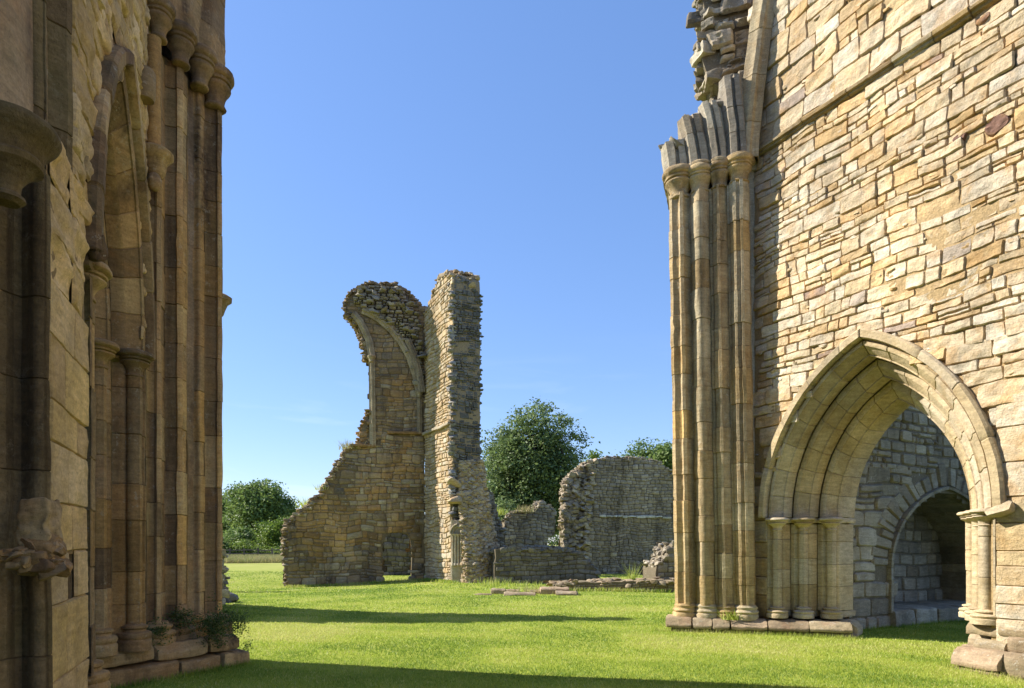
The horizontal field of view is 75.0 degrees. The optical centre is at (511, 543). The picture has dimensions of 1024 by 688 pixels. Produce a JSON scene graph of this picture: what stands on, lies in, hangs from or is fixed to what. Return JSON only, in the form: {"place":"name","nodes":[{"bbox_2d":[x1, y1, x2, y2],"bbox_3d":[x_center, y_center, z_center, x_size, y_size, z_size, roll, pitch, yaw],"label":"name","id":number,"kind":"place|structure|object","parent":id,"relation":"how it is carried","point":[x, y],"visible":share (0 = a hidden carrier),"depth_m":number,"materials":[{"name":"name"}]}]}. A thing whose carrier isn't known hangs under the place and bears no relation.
{"place":"outdoors","nodes":[
{"label":"outdoors","id":0,"kind":"place"},
{"bbox_2d":[224,554,283,562],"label":"tall grass","id":1,"kind":"structure","parent":0,"point":[256,558],"depth_m":60.04,"materials":[{"name":"green plant"}]},
{"bbox_2d":[222,0,702,541],"label":"sky","id":2,"kind":"structure","parent":0,"point":[512,144],"materials":[{"name":"blue"}]},
{"bbox_2d":[111,544,1023,687],"bbox_3d":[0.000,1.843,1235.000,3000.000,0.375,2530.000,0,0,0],"label":"ground","id":3,"kind":"structure","parent":0,"point":[261,567],"depth_m":11.16,"materials":[{"name":"green plant"}]},
{"bbox_2d":[0,0,89,687],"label":"pier","id":4,"kind":"structure","parent":3,"relation":"on","point":[44,386],"depth_m":4.22,"materials":[{"name":"brown stone"}]},
{"bbox_2d":[71,0,155,687],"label":"arcade wall","id":5,"kind":"structure","parent":3,"relation":"on","point":[114,83],"depth_m":7.62,"materials":[{"name":"brown stone"}]},
{"bbox_2d":[96,0,249,687],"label":"stepped pier","id":6,"kind":"structure","parent":3,"relation":"on","point":[186,110],"depth_m":9.07,"materials":[{"name":"brown stone"}]},
{"bbox_2d":[146,609,174,651],"bbox_3d":[-4.520,1.105,8.427,0.547,0.568,0.417,0,0,0],"label":"ivy","id":7,"kind":"object","parent":6,"relation":"attached to","point":[162,629],"visible":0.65,"depth_m":8.43,"materials":[{"name":"green plant"}]},
{"bbox_2d":[163,603,200,635],"bbox_3d":[-4.396,1.053,8.873,0.548,0.529,0.458,0,0,0],"label":"ivy","id":8,"kind":"object","parent":6,"relation":"attached to","point":[182,616],"visible":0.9,"depth_m":8.84,"materials":[{"name":"green plant"}]},
{"bbox_2d":[189,591,237,647],"bbox_3d":[-4.007,1.026,8.993,0.594,0.788,0.462,0,0,0],"label":"ivy","id":9,"kind":"object","parent":6,"relation":"attached to","point":[211,631],"visible":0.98,"depth_m":8.94,"materials":[{"name":"green plant"}]},
{"bbox_2d":[207,603,252,640],"bbox_3d":[-3.962,1.093,9.291,0.748,0.516,0.514,0,0,0],"label":"ivy","id":10,"kind":"object","parent":6,"relation":"on","point":[242,620],"visible":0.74,"depth_m":9.29,"materials":[{"name":"green plant"}]},
{"bbox_2d":[228,622,248,637],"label":"wild shoots","id":11,"kind":"object","parent":6,"relation":"on","point":[235,632],"visible":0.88,"depth_m":9.41,"materials":[{"name":"green plant"}]},
{"bbox_2d":[239,636,252,651],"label":"wild shoots","id":12,"kind":"object","parent":6,"relation":"attached to","point":[246,646],"visible":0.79,"depth_m":9.58,"materials":[{"name":"green plant"}]},
{"bbox_2d":[222,538,229,589],"bbox_3d":[-11.858,0.513,26.032,1.644,3.024,0.837,0,0,-12],"label":"wall stub","id":13,"kind":"object","parent":3,"relation":"on","point":[225,578],"depth_m":26.07,"materials":[{"name":"grey stone"}]},
{"bbox_2d":[222,531,230,549],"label":"bush","id":14,"kind":"object","parent":3,"relation":"on","point":[225,542],"visible":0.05,"depth_m":83.28,"materials":[{"name":"green plant"}]},
{"bbox_2d":[222,293,231,604],"bbox_3d":[-8.336,-2.280,16.839,1.719,8.661,4.666,0,0,0],"label":"wall fragment","id":15,"kind":"object","parent":3,"relation":"on","point":[226,300],"depth_m":18.43,"materials":[{"name":"brown stone"}]},
{"bbox_2d":[222,494,232,534],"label":"broadleaf tree","id":16,"kind":"object","parent":3,"relation":"on","point":[223,513],"visible":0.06,"depth_m":129.21,"materials":[{"name":"green plant"}]},
{"bbox_2d":[223,592,238,602],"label":"fallen stones","id":17,"kind":"object","parent":3,"relation":"on","point":[233,597],"visible":0.21,"depth_m":19.60,"materials":[{"name":"grey stone"}]},
{"bbox_2d":[225,538,254,554],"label":"bush","id":18,"kind":"object","parent":3,"relation":"on","point":[240,543],"visible":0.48,"depth_m":83.21,"materials":[{"name":"green plant"}]},
{"bbox_2d":[223,525,257,545],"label":"bush","id":19,"kind":"object","parent":3,"relation":"on","point":[239,533],"visible":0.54,"depth_m":87.22,"materials":[{"name":"green plant"}]},
{"bbox_2d":[223,539,281,554],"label":"undergrowth","id":20,"kind":"object","parent":3,"relation":"on","point":[260,547],"visible":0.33,"depth_m":82.96,"materials":[{"name":"green plant"}]},
{"bbox_2d":[226,548,279,555],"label":"field fence","id":21,"kind":"object","parent":3,"relation":"on","point":[244,553],"visible":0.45,"depth_m":75.88,"materials":[{"name":"brown wood"}]},
{"bbox_2d":[222,478,305,544],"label":"broadleaf tree","id":22,"kind":"object","parent":3,"relation":"on","point":[257,501],"visible":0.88,"depth_m":92.52,"materials":[{"name":"green plant"}]},
{"bbox_2d":[252,513,289,551],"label":"bush","id":23,"kind":"object","parent":3,"relation":"on","point":[270,532],"visible":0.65,"depth_m":85.07,"materials":[{"name":"green plant"}]},
{"bbox_2d":[279,269,499,586],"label":"ruined tower","id":24,"kind":"structure","parent":3,"relation":"on","point":[423,363],"depth_m":31.91,"materials":[{"name":"stone"}]},
{"bbox_2d":[295,497,310,507],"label":"weed tuft","id":25,"kind":"object","parent":24,"relation":"on","point":[300,503],"visible":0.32,"depth_m":32.08,"materials":[{"name":"green plant"}]},
{"bbox_2d":[338,439,362,449],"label":"weed tuft","id":26,"kind":"object","parent":24,"relation":"on","point":[345,446],"visible":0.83,"depth_m":31.97,"materials":[{"name":"green plant"}]},
{"bbox_2d":[382,533,410,574],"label":"wall","id":27,"kind":"structure","parent":3,"relation":"on","point":[396,558],"depth_m":38.05,"materials":[{"name":"grey stone"}]},
{"bbox_2d":[253,533,559,550],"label":"woodland","id":28,"kind":"object","parent":3,"relation":"on","point":[556,539],"visible":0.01,"depth_m":138.87,"materials":[{"name":"green plant"}]},
{"bbox_2d":[469,576,511,584],"bbox_3d":[-0.826,1.523,27.889,1.747,0.394,1.615,0,0,-44],"label":"weed tuft","id":29,"kind":"object","parent":3,"relation":"on","point":[492,581],"visible":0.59,"depth_m":27.76,"materials":[{"name":"green plant"}]},
{"bbox_2d":[447,580,546,586],"bbox_3d":[0.790,1.567,26.872,6.743,0.306,1.544,0,0,0],"label":"weed tuft","id":30,"kind":"object","parent":3,"relation":"on","point":[515,584],"visible":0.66,"depth_m":26.95,"materials":[{"name":"green plant"}]},
{"bbox_2d":[487,489,507,546],"bbox_3d":[-0.962,-0.551,33.092,1.629,4.366,1.228,0,0,-22],"label":"rubble stub","id":31,"kind":"object","parent":3,"relation":"on","point":[500,531],"visible":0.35,"depth_m":32.71,"materials":[{"name":"grey stone"}]},
{"bbox_2d":[491,588,505,593],"bbox_3d":[-0.454,1.607,22.602,0.541,0.238,0.398,0,0,0],"label":"stone slab","id":32,"kind":"object","parent":3,"relation":"on","point":[498,591],"depth_m":22.43,"materials":[{"name":"beige stone"}]},
{"bbox_2d":[495,496,519,520],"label":"bush","id":33,"kind":"object","parent":3,"relation":"on","point":[509,509],"visible":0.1,"depth_m":47.80,"materials":[{"name":"green plant"}]},
{"bbox_2d":[504,591,535,595],"bbox_3d":[0.256,1.649,21.912,1.060,0.168,0.542,0,0,0],"label":"stone slab","id":34,"kind":"object","parent":3,"relation":"on","point":[509,593],"depth_m":21.70,"materials":[{"name":"beige stone"}]},
{"bbox_2d":[501,500,556,546],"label":"broken wall","id":35,"kind":"structure","parent":3,"relation":"on","point":[537,526],"depth_m":35.45,"materials":[{"name":"grey stone"}]},
{"bbox_2d":[497,507,507,514],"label":"weed tuft","id":36,"kind":"object","parent":35,"relation":"on","point":[500,511],"visible":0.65,"depth_m":34.84,"materials":[{"name":"green plant"}]},
{"bbox_2d":[515,504,538,511],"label":"weed tuft","id":37,"kind":"object","parent":35,"relation":"on","point":[524,509],"visible":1,"depth_m":34.84,"materials":[{"name":"green plant"}]},
{"bbox_2d":[480,397,600,536],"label":"broadleaf tree","id":38,"kind":"object","parent":3,"relation":"on","point":[529,471],"visible":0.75,"depth_m":50.19,"materials":[{"name":"green plant"}]},
{"bbox_2d":[509,585,579,592],"bbox_3d":[0.917,1.489,22.574,2.778,0.262,1.148,0,0,0],"label":"weed tuft","id":39,"kind":"object","parent":3,"relation":"on","point":[528,590],"visible":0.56,"depth_m":22.50,"materials":[{"name":"green plant"}]},
{"bbox_2d":[489,544,600,582],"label":"dark wall","id":40,"kind":"structure","parent":3,"relation":"on","point":[536,563],"depth_m":28.83,"materials":[{"name":"grey stone"}]},
{"bbox_2d":[540,586,568,593],"bbox_3d":[1.433,1.592,22.493,1.011,0.324,0.643,0,0,5],"label":"stone slab","id":41,"kind":"object","parent":3,"relation":"on","point":[546,590],"depth_m":22.21,"materials":[{"name":"beige stone"}]},
{"bbox_2d":[555,590,577,595],"bbox_3d":[1.775,1.636,21.883,0.759,0.207,0.594,0,0,12],"label":"stone slab","id":42,"kind":"object","parent":3,"relation":"on","point":[565,593],"depth_m":21.65,"materials":[{"name":"beige stone"}]},
{"bbox_2d":[577,448,609,465],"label":"broadleaf tree","id":43,"kind":"object","parent":3,"relation":"on","point":[591,455],"visible":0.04,"depth_m":71.63,"materials":[{"name":"green plant"}]},
{"bbox_2d":[543,577,674,591],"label":"wall","id":44,"kind":"structure","parent":3,"relation":"on","point":[656,583],"depth_m":23.67,"materials":[{"name":"stone"}]},
{"bbox_2d":[622,563,641,579],"bbox_3d":[4.164,0.938,24.182,1.199,0.844,0.942,0,0,-26],"label":"weed tuft","id":45,"kind":"object","parent":44,"relation":"on","point":[631,575],"visible":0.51,"depth_m":24.18,"materials":[{"name":"green plant"}]},
{"bbox_2d":[557,455,673,573],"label":"wall","id":46,"kind":"structure","parent":3,"relation":"on","point":[615,513],"depth_m":37.92,"materials":[{"name":"grey stone"}]},
{"bbox_2d":[615,437,672,472],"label":"broadleaf tree","id":47,"kind":"object","parent":3,"relation":"on","point":[662,453],"visible":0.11,"depth_m":65.01,"materials":[{"name":"green plant"}]},
{"bbox_2d":[641,540,674,579],"bbox_3d":[6.136,0.879,26.061,1.954,2.087,1.451,0,0,-12],"label":"corner stub","id":48,"kind":"object","parent":3,"relation":"on","point":[661,563],"visible":0.38,"depth_m":25.47,"materials":[{"name":"grey stone"}]},
{"bbox_2d":[658,0,862,637],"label":"clustered pier","id":49,"kind":"structure","parent":3,"relation":"on","point":[710,156],"depth_m":12.99,"materials":[{"name":"stone"}]},
{"bbox_2d":[716,609,741,620],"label":"weed tuft","id":50,"kind":"object","parent":49,"relation":"on","point":[733,617],"visible":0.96,"depth_m":12.74,"materials":[{"name":"green plant"}]},
{"bbox_2d":[747,0,1023,678],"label":"nave wall","id":51,"kind":"structure","parent":3,"relation":"on","point":[888,227],"depth_m":10.79,"materials":[{"name":"stone"}]},
{"bbox_2d":[828,387,969,628],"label":"chapel wall","id":52,"kind":"structure","parent":3,"relation":"on","point":[912,501],"depth_m":14.00,"materials":[{"name":"grey stone"}]}
]}

